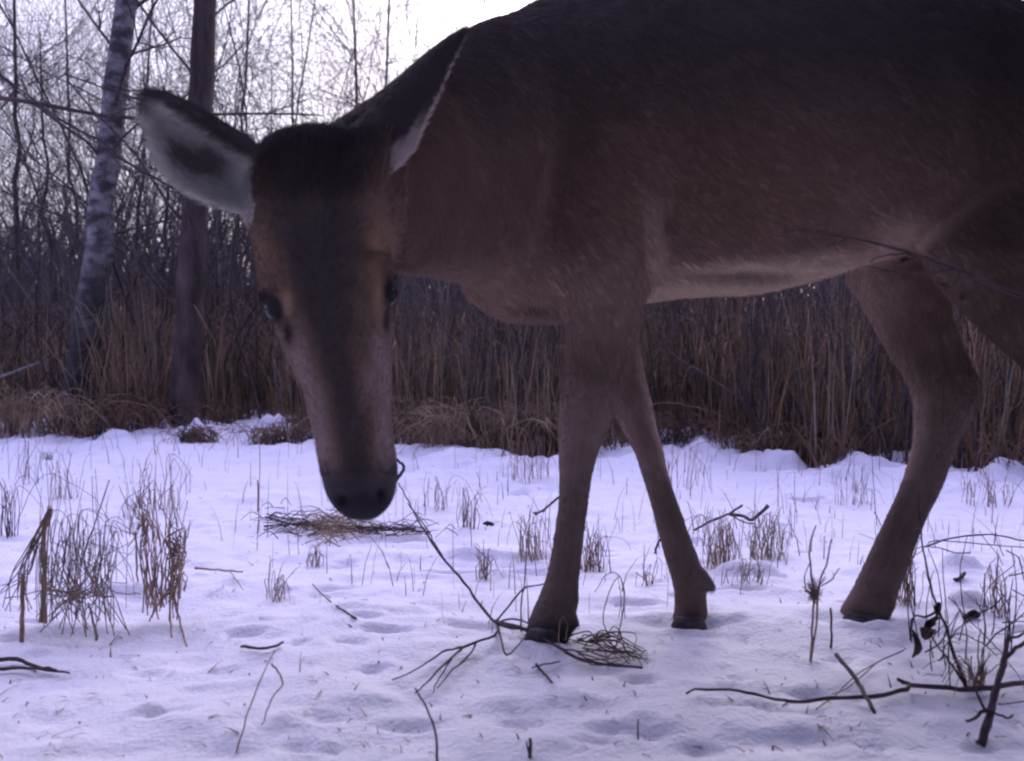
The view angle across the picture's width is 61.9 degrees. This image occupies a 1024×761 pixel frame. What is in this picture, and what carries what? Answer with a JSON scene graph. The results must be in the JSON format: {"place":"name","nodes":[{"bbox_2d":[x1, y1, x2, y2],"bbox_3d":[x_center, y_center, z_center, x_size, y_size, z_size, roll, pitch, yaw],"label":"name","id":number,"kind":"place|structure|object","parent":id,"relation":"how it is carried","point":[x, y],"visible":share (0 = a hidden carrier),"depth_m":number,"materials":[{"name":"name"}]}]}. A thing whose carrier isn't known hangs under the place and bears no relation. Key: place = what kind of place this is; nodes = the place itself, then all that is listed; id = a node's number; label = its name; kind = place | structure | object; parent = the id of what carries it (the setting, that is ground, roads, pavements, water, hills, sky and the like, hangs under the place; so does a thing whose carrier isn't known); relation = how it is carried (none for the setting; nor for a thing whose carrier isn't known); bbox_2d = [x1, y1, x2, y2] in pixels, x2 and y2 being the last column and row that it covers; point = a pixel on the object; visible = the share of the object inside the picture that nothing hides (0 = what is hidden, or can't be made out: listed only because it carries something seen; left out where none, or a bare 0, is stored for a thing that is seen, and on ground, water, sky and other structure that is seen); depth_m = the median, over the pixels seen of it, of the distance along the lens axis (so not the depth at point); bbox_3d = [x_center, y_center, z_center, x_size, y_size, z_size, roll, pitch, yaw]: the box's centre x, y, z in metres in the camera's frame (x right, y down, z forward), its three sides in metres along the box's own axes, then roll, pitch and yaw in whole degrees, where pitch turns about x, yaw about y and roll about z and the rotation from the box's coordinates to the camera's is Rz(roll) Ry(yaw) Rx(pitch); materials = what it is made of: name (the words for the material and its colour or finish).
{"place":"outdoors","nodes":[
{"label":"outdoors","id":0,"kind":"place"},
{"bbox_2d":[43,451,53,459],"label":"grass tuft","id":1,"kind":"object","parent":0,"point":[50,457],"visible":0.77,"depth_m":3.19,"materials":[{"name":"brown plant"}]},
{"bbox_2d":[0,0,814,313],"label":"sky","id":2,"kind":"structure","parent":0,"point":[507,4],"materials":[{"name":"white"}]},
{"bbox_2d":[0,349,1023,760],"bbox_3d":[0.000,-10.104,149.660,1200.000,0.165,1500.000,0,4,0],"label":"snow ground","id":3,"kind":"structure","parent":0,"point":[342,653],"depth_m":1.45,"materials":[{"name":"snow"}]},
{"bbox_2d":[19,573,25,642],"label":"broken stalk","id":4,"kind":"object","parent":3,"relation":"on","point":[22,613],"visible":0.93,"depth_m":1.41,"materials":[{"name":"plant"}]},
{"bbox_2d":[7,428,50,483],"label":"grass tuft","id":5,"kind":"object","parent":3,"relation":"on","point":[26,467],"visible":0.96,"depth_m":2.79,"materials":[{"name":"brown plant"}]},
{"bbox_2d":[0,657,69,673],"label":"fallen twig","id":6,"kind":"object","parent":3,"relation":"on","point":[33,666],"visible":1,"depth_m":1.28,"materials":[{"name":"wood"}]},
{"bbox_2d":[0,473,93,538],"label":"grass tuft","id":7,"kind":"object","parent":3,"relation":"on","point":[8,527],"visible":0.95,"depth_m":2.04,"materials":[{"name":"straw"},{"name":"dry grass"}]},
{"bbox_2d":[47,452,86,500],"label":"grass tuft","id":8,"kind":"object","parent":3,"relation":"on","point":[61,483],"visible":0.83,"depth_m":2.57,"materials":[{"name":"plant"}]},
{"bbox_2d":[0,460,143,640],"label":"grass clump","id":9,"kind":"object","parent":3,"relation":"on","point":[75,593],"visible":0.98,"depth_m":1.45,"materials":[{"name":"plant"}]},
{"bbox_2d":[0,0,157,393],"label":"bare sapling","id":10,"kind":"object","parent":3,"relation":"on","point":[15,111],"visible":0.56,"depth_m":5.49,"materials":[{"name":"brown plant"}]},
{"bbox_2d":[0,381,174,438],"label":"grass tussock","id":11,"kind":"object","parent":3,"relation":"on","point":[20,424],"depth_m":3.76,"materials":[{"name":"plant"}]},
{"bbox_2d":[0,0,175,300],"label":"bare sapling","id":12,"kind":"object","parent":3,"relation":"on","point":[69,78],"visible":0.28,"depth_m":8.06,"materials":[{"name":"brown plant"}]},
{"bbox_2d":[0,0,189,252],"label":"bare sapling","id":13,"kind":"object","parent":3,"relation":"on","point":[10,95],"visible":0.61,"depth_m":5.25,"materials":[{"name":"brown plant"}]},
{"bbox_2d":[0,0,212,375],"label":"bare sapling","id":14,"kind":"object","parent":3,"relation":"on","point":[48,163],"visible":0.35,"depth_m":6.23,"materials":[{"name":"brown plant"}]},
{"bbox_2d":[0,113,214,385],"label":"bare sapling","id":15,"kind":"object","parent":3,"relation":"on","point":[67,252],"visible":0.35,"depth_m":4.82,"materials":[{"name":"brown plant"}]},
{"bbox_2d":[0,390,226,441],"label":"grass tussock","id":16,"kind":"object","parent":3,"relation":"on","point":[110,419],"depth_m":3.83,"materials":[{"name":"plant"}]},
{"bbox_2d":[0,0,257,331],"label":"bare sapling","id":17,"kind":"object","parent":3,"relation":"on","point":[146,82],"visible":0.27,"depth_m":7.03,"materials":[{"name":"brown plant"}]},
{"bbox_2d":[0,3,286,377],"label":"bare sapling","id":18,"kind":"object","parent":3,"relation":"on","point":[164,234],"visible":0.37,"depth_m":4.93,"materials":[{"name":"brown plant"}]},
{"bbox_2d":[0,0,291,427],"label":"alder tree","id":19,"kind":"object","parent":3,"relation":"on","point":[186,366],"visible":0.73,"depth_m":3.92,"materials":[{"name":"brown plant"}]},
{"bbox_2d":[0,73,352,121],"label":"fallen branch","id":20,"kind":"object","parent":19,"relation":"on","point":[31,102],"visible":0.6,"depth_m":3.86,"materials":[{"name":"brown plant"}]},
{"bbox_2d":[116,440,191,512],"bbox_3d":[-0.977,0.265,2.340,0.209,0.205,0.130,0,4,0],"label":"grass tuft","id":21,"kind":"object","parent":3,"relation":"on","point":[171,493],"visible":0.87,"depth_m":2.34,"materials":[{"name":"plant"}]},
{"bbox_2d":[118,475,190,646],"bbox_3d":[-0.638,0.294,1.507,0.092,0.260,0.386,-4,6,-44],"label":"weed clump","id":22,"kind":"object","parent":3,"relation":"on","point":[171,590],"visible":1,"depth_m":1.48,"materials":[{"name":"plant"}]},
{"bbox_2d":[0,0,357,424],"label":"birch tree","id":23,"kind":"object","parent":3,"relation":"on","point":[121,52],"visible":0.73,"depth_m":4.15,"materials":[{"name":"grey plant"}]},
{"bbox_2d":[156,420,250,443],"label":"grass tussock","id":24,"kind":"object","parent":3,"relation":"on","point":[193,433],"depth_m":3.57,"materials":[{"name":"plant"}]},
{"bbox_2d":[111,0,321,321],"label":"bare sapling","id":25,"kind":"object","parent":3,"relation":"on","point":[246,69],"visible":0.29,"depth_m":6.41,"materials":[{"name":"brown plant"}]},
{"bbox_2d":[194,567,242,589],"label":"fallen twig","id":26,"kind":"object","parent":3,"relation":"on","point":[203,568],"visible":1,"depth_m":1.73,"materials":[{"name":"wood"}]},
{"bbox_2d":[0,0,444,423],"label":"alder scrub","id":27,"kind":"object","parent":3,"relation":"on","point":[209,266],"visible":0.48,"depth_m":4.47,"materials":[{"name":"brown plant"}]},
{"bbox_2d":[257,422,259,532],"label":"dry stem","id":28,"kind":"object","parent":3,"relation":"on","point":[258,489],"visible":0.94,"depth_m":2.08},
{"bbox_2d":[236,649,283,752],"bbox_3d":[-0.305,0.390,1.026,0.062,0.137,0.004,0,4,0],"label":"dry stem","id":29,"kind":"object","parent":3,"relation":"on","point":[273,666],"visible":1,"depth_m":1.02,"materials":[{"name":"plant"}]},
{"bbox_2d":[208,415,313,450],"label":"grass tussock","id":30,"kind":"object","parent":3,"relation":"on","point":[275,434],"depth_m":3.54,"materials":[{"name":"plant"}]},
{"bbox_2d":[240,641,283,649],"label":"fallen twig","id":31,"kind":"object","parent":3,"relation":"on","point":[261,648],"visible":1,"depth_m":1.32,"materials":[{"name":"wood"}]},
{"bbox_2d":[154,0,378,247],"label":"bare sapling","id":32,"kind":"object","parent":3,"relation":"on","point":[279,68],"visible":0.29,"depth_m":7.79,"materials":[{"name":"brown plant"}]},
{"bbox_2d":[264,556,300,601],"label":"grass tuft","id":33,"kind":"object","parent":3,"relation":"on","point":[276,590],"visible":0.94,"depth_m":1.59,"materials":[{"name":"plant"}]},
{"bbox_2d":[241,498,359,538],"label":"matted tuft","id":34,"kind":"object","parent":3,"relation":"on","point":[296,523],"visible":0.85,"depth_m":2.13,"materials":[{"name":"straw"},{"name":"dry grass"}]},
{"bbox_2d":[217,0,391,288],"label":"bare sapling","id":35,"kind":"object","parent":3,"relation":"on","point":[356,77],"visible":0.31,"depth_m":6.80,"materials":[{"name":"brown plant"}]},
{"bbox_2d":[305,542,325,568],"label":"grass tuft","id":36,"kind":"object","parent":3,"relation":"on","point":[315,557],"visible":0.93,"depth_m":1.81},
{"bbox_2d":[255,0,383,387],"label":"bare sapling","id":37,"kind":"object","parent":3,"relation":"on","point":[307,47],"visible":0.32,"depth_m":5.29,"materials":[{"name":"brown plant"}]},
{"bbox_2d":[312,583,356,619],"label":"fallen twig","id":38,"kind":"object","parent":3,"relation":"on","point":[346,612],"visible":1,"depth_m":1.48,"materials":[{"name":"wood"}]},
{"bbox_2d":[0,0,670,370],"bbox_3d":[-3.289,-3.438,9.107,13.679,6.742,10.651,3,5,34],"label":"twig canopy","id":39,"kind":"object","parent":3,"relation":"on","point":[229,82],"visible":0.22,"depth_m":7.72,"materials":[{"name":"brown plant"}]},
{"bbox_2d":[290,506,394,547],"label":"matted tuft","id":40,"kind":"object","parent":3,"relation":"on","point":[324,525],"visible":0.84,"depth_m":2.06,"materials":[{"name":"plant"}]},
{"bbox_2d":[237,0,495,135],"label":"bare sapling","id":41,"kind":"object","parent":3,"relation":"on","point":[387,42],"visible":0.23,"depth_m":7.10,"materials":[{"name":"brown plant"}]},
{"bbox_2d":[305,512,457,537],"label":"matted tuft","id":42,"kind":"object","parent":3,"relation":"on","point":[403,528],"visible":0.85,"depth_m":2.07,"materials":[{"name":"brown dry grass"}]},
{"bbox_2d":[397,458,404,480],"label":"fallen twig","id":43,"kind":"object","parent":3,"relation":"on","point":[402,471],"visible":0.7,"depth_m":1.22,"materials":[{"name":"wood"}]},
{"bbox_2d":[414,687,437,760],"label":"dry stem","id":44,"kind":"object","parent":3,"relation":"on","point":[435,733],"visible":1,"depth_m":0.98,"materials":[{"name":"brown plant"}]},
{"bbox_2d":[399,0,501,321],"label":"bare sapling","id":45,"kind":"object","parent":3,"relation":"on","point":[453,32],"visible":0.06,"depth_m":8.18,"materials":[{"name":"brown plant"}]},
{"bbox_2d":[423,475,479,511],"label":"grass tuft","id":46,"kind":"object","parent":3,"relation":"on","point":[443,504],"visible":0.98,"depth_m":2.35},
{"bbox_2d":[406,57,541,395],"bbox_3d":[-0.028,-0.532,4.047,1.065,1.597,2.192,1,4,17],"label":"bare sapling","id":47,"kind":"object","parent":3,"relation":"on","point":[496,322],"visible":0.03,"depth_m":4.19,"materials":[{"name":"brown plant"}]},
{"bbox_2d":[456,484,492,529],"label":"grass tuft","id":48,"kind":"object","parent":3,"relation":"on","point":[465,515],"visible":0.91,"depth_m":2.14,"materials":[{"name":"plant"}]},
{"bbox_2d":[294,391,681,455],"bbox_3d":[-0.008,0.191,3.357,1.664,0.290,0.798,-1,4,-14],"label":"grass tussock","id":49,"kind":"object","parent":3,"relation":"on","point":[462,427],"depth_m":3.35,"materials":[{"name":"plant"}]},
{"bbox_2d":[474,542,502,580],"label":"grass tuft","id":50,"kind":"object","parent":3,"relation":"on","point":[484,569],"visible":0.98,"depth_m":1.69,"materials":[{"name":"plant"}]},
{"bbox_2d":[483,521,494,525],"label":"fallen leaf","id":51,"kind":"object","parent":3,"relation":"on","point":[487,523],"visible":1,"depth_m":2.17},
{"bbox_2d":[0,104,980,347],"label":"distant wood","id":52,"kind":"object","parent":3,"relation":"on","point":[401,281],"visible":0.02,"depth_m":15.61,"materials":[{"name":"plant"}]},
{"bbox_2d":[0,0,993,411],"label":"thicket","id":53,"kind":"object","parent":3,"relation":"on","point":[72,300],"visible":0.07,"depth_m":4.97,"materials":[{"name":"brown plant"}]},
{"bbox_2d":[0,104,1023,468],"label":"brushwood","id":54,"kind":"object","parent":3,"relation":"on","point":[448,338],"visible":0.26,"depth_m":3.66,"materials":[{"name":"brown plant"}]},
{"bbox_2d":[0,360,47,378],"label":"fallen branch","id":55,"kind":"object","parent":54,"relation":"on","point":[15,371],"visible":0.88,"depth_m":4.15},
{"bbox_2d":[0,269,1023,467],"bbox_3d":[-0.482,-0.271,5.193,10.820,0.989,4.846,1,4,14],"label":"reed bed","id":56,"kind":"object","parent":3,"relation":"on","point":[721,398],"visible":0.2,"depth_m":3.75,"materials":[{"name":"plant"}]},
{"bbox_2d":[0,191,1023,468],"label":"withered sedge","id":57,"kind":"object","parent":3,"relation":"on","point":[538,331],"visible":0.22,"depth_m":3.78,"materials":[{"name":"plant"}]},
{"bbox_2d":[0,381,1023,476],"bbox_3d":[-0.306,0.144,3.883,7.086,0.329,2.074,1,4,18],"label":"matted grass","id":58,"kind":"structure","parent":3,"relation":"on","point":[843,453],"depth_m":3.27,"materials":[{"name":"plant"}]},
{"bbox_2d":[0,442,1023,758],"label":"plant debris","id":59,"kind":"object","parent":3,"relation":"on","point":[516,666],"visible":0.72,"depth_m":1.20,"materials":[{"name":"plant"}]},
{"bbox_2d":[2,406,1023,633],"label":"snow stubble","id":60,"kind":"object","parent":3,"relation":"on","point":[973,529],"visible":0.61,"depth_m":2.12,"materials":[{"name":"plant"}]},
{"bbox_2d":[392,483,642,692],"bbox_3d":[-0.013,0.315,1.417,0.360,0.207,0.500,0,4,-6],"label":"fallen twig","id":61,"kind":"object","parent":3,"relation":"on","point":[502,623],"visible":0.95,"depth_m":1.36,"materials":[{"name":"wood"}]},
{"bbox_2d":[526,738,531,758],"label":"dry stem","id":62,"kind":"object","parent":3,"relation":"on","point":[529,749],"visible":1,"depth_m":1.00,"materials":[{"name":"brown plant"}]},
{"bbox_2d":[500,435,557,484],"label":"grass tuft","id":63,"kind":"object","parent":3,"relation":"on","point":[514,467],"visible":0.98,"depth_m":2.74,"materials":[{"name":"plant"}]},
{"bbox_2d":[507,497,551,561],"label":"grass tuft","id":64,"kind":"object","parent":3,"relation":"on","point":[529,541],"visible":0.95,"depth_m":1.84,"materials":[{"name":"plant"}]},
{"bbox_2d":[532,661,559,683],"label":"fallen twig","id":65,"kind":"object","parent":3,"relation":"on","point":[543,673],"visible":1,"depth_m":1.25,"materials":[{"name":"wood"}]},
{"bbox_2d":[533,496,558,514],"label":"fallen twig","id":66,"kind":"object","parent":3,"relation":"on","point":[548,505],"visible":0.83,"depth_m":2.24,"materials":[{"name":"wood"}]},
{"bbox_2d":[558,617,567,645],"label":"dry stem","id":67,"kind":"object","parent":3,"relation":"on","point":[559,630],"visible":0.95,"depth_m":1.31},
{"bbox_2d":[394,394,750,457],"bbox_3d":[0.239,0.194,3.323,1.440,0.268,0.565,0,4,0],"label":"grass tussock","id":68,"kind":"object","parent":3,"relation":"on","point":[554,430],"depth_m":3.30,"materials":[{"name":"plant"}]},
{"bbox_2d":[132,0,1023,643],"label":"deer","id":69,"kind":"object","parent":3,"relation":"on","point":[594,176],"visible":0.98,"depth_m":1.22},
{"bbox_2d":[562,630,647,665],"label":"matted tuft","id":70,"kind":"object","parent":3,"relation":"on","point":[597,639],"visible":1,"depth_m":1.29,"materials":[{"name":"plant"}]},
{"bbox_2d":[580,513,630,571],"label":"grass tuft","id":71,"kind":"object","parent":3,"relation":"on","point":[592,563],"visible":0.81,"depth_m":1.80,"materials":[{"name":"plant"}]},
{"bbox_2d":[595,572,624,646],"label":"looped stem","id":72,"kind":"object","parent":3,"relation":"on","point":[622,611],"visible":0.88,"depth_m":1.33,"materials":[{"name":"brown plant"}]},
{"bbox_2d":[637,719,638,739],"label":"dry stem","id":73,"kind":"object","parent":3,"relation":"on","point":[638,729],"visible":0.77,"depth_m":1.06,"materials":[{"name":"brown plant"}]},
{"bbox_2d":[635,550,662,585],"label":"grass tuft","id":74,"kind":"object","parent":3,"relation":"on","point":[645,578],"visible":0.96,"depth_m":1.67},
{"bbox_2d":[654,539,659,553],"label":"fallen twig","id":75,"kind":"object","parent":3,"relation":"on","point":[657,544],"visible":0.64,"depth_m":1.83,"materials":[{"name":"wood"}]},
{"bbox_2d":[619,412,742,446],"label":"grass tussock","id":76,"kind":"object","parent":3,"relation":"on","point":[679,434],"depth_m":3.45,"materials":[{"name":"plant"}]},
{"bbox_2d":[668,439,711,488],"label":"grass tuft","id":77,"kind":"object","parent":3,"relation":"on","point":[689,467],"visible":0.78,"depth_m":2.64,"materials":[{"name":"plant"}]},
{"bbox_2d":[685,507,763,569],"bbox_3d":[0.417,0.331,1.784,0.206,0.143,0.099,0,4,0],"label":"grass tuft","id":78,"kind":"object","parent":3,"relation":"on","point":[714,555],"visible":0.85,"depth_m":1.77,"materials":[{"name":"plant"}]},
{"bbox_2d":[694,504,769,530],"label":"fallen branch","id":79,"kind":"object","parent":3,"relation":"on","point":[762,511],"visible":0.88,"depth_m":2.09,"materials":[{"name":"wood"}]},
{"bbox_2d":[723,550,773,589],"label":"grass tuft","id":80,"kind":"object","parent":3,"relation":"on","point":[759,572],"visible":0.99,"depth_m":1.66,"materials":[{"name":"plant"}]},
{"bbox_2d":[690,427,813,452],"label":"grass tussock","id":81,"kind":"object","parent":3,"relation":"on","point":[748,446],"depth_m":3.32,"materials":[{"name":"plant"}]},
{"bbox_2d":[739,502,801,560],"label":"grass tuft","id":82,"kind":"object","parent":3,"relation":"on","point":[771,544],"visible":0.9,"depth_m":1.90,"materials":[{"name":"plant"}]},
{"bbox_2d":[791,285,806,409],"bbox_3d":[1.600,-1.425,5.037,2.763,3.205,2.127,0,4,0],"label":"bare sapling","id":83,"kind":"object","parent":3,"relation":"on","point":[800,310],"visible":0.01,"depth_m":5.00,"materials":[{"name":"brown plant"}]},
{"bbox_2d":[755,280,850,354],"bbox_3d":[1.500,-1.753,5.368,1.938,3.893,2.030,0,4,0],"label":"bare sapling","id":84,"kind":"object","parent":3,"relation":"on","point":[760,308],"depth_m":5.57,"materials":[{"name":"brown plant"}]},
{"bbox_2d":[722,408,912,461],"bbox_3d":[1.247,0.216,3.361,0.851,0.227,0.557,0,4,0],"label":"grass tussock","id":85,"kind":"object","parent":3,"relation":"on","point":[817,432],"depth_m":3.29,"materials":[{"name":"plant"}]},
{"bbox_2d":[804,525,839,661],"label":"weed stalk","id":86,"kind":"object","parent":3,"relation":"on","point":[812,639],"visible":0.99,"depth_m":1.29,"materials":[{"name":"plant"}]},
{"bbox_2d":[802,576,825,606],"bbox_3d":[0.458,0.319,1.296,0.037,0.049,0.036,0,4,0],"label":"seed head","id":87,"kind":"object","parent":86,"relation":"attached to","point":[811,596],"visible":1,"depth_m":1.29},
{"bbox_2d":[829,608,832,647],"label":"dry stem","id":88,"kind":"object","parent":3,"relation":"on","point":[831,634],"visible":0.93,"depth_m":1.35,"materials":[{"name":"brown plant"}]},
{"bbox_2d":[686,677,1023,703],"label":"fallen branch","id":89,"kind":"object","parent":3,"relation":"on","point":[942,687],"visible":0.96,"depth_m":1.16,"materials":[{"name":"wood"}]},
{"bbox_2d":[834,652,876,713],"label":"fallen twig","id":90,"kind":"object","parent":3,"relation":"on","point":[856,679],"visible":1,"depth_m":1.16,"materials":[{"name":"wood"}]},
{"bbox_2d":[832,463,885,506],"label":"grass tuft","id":91,"kind":"object","parent":3,"relation":"on","point":[855,485],"visible":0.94,"depth_m":2.47,"materials":[{"name":"plant"}]},
{"bbox_2d":[815,647,906,709],"bbox_3d":[0.505,0.420,1.225,0.314,0.015,0.012,-4,6,-44],"label":"fallen twig","id":92,"kind":"object","parent":3,"relation":"on","point":[871,666],"visible":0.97,"depth_m":1.21,"materials":[{"name":"wood"}]},
{"bbox_2d":[870,421,881,525],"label":"dry stem","id":93,"kind":"object","parent":3,"relation":"on","point":[873,480],"visible":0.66,"depth_m":2.19,"materials":[{"name":"brown plant"}]},
{"bbox_2d":[897,534,933,607],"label":"grass tuft","id":94,"kind":"object","parent":3,"relation":"on","point":[904,586],"visible":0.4,"depth_m":1.56,"materials":[{"name":"plant"}]},
{"bbox_2d":[859,496,1023,686],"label":"withered shrub","id":95,"kind":"object","parent":3,"relation":"on","point":[927,631],"visible":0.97,"depth_m":1.24,"materials":[{"name":"brown plant"}]},
{"bbox_2d":[953,571,965,581],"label":"fallen leaf","id":96,"kind":"object","parent":3,"relation":"on","point":[963,574],"visible":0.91,"depth_m":1.71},
{"bbox_2d":[962,610,980,618],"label":"fallen leaf","id":97,"kind":"object","parent":3,"relation":"on","point":[971,613],"visible":0.67,"depth_m":1.51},
{"bbox_2d":[925,534,1023,564],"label":"fallen twig","id":98,"kind":"object","parent":3,"relation":"on","point":[938,541],"visible":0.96,"depth_m":1.78,"materials":[{"name":"wood"}]},
{"bbox_2d":[942,647,1023,696],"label":"grass tuft","id":99,"kind":"object","parent":3,"relation":"on","point":[974,681],"visible":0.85,"depth_m":1.19,"materials":[{"name":"plant"}]},
{"bbox_2d":[961,465,1022,507],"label":"grass tuft","id":100,"kind":"object","parent":3,"relation":"on","point":[987,490],"visible":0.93,"depth_m":2.43,"materials":[{"name":"plant"}]},
{"bbox_2d":[965,632,1023,747],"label":"fallen branch","id":101,"kind":"object","parent":3,"relation":"on","point":[987,722],"visible":1,"depth_m":1.08,"materials":[{"name":"wood"}]},
{"bbox_2d":[980,556,1023,618],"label":"grass tuft","id":102,"kind":"object","parent":3,"relation":"on","point":[993,589],"visible":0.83,"depth_m":1.52,"materials":[{"name":"plant"}]},
{"bbox_2d":[781,228,1023,300],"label":"hanging branch","id":103,"kind":"object","parent":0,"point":[962,295],"visible":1,"depth_m":0.99,"materials":[{"name":"brown plant"}]}
]}

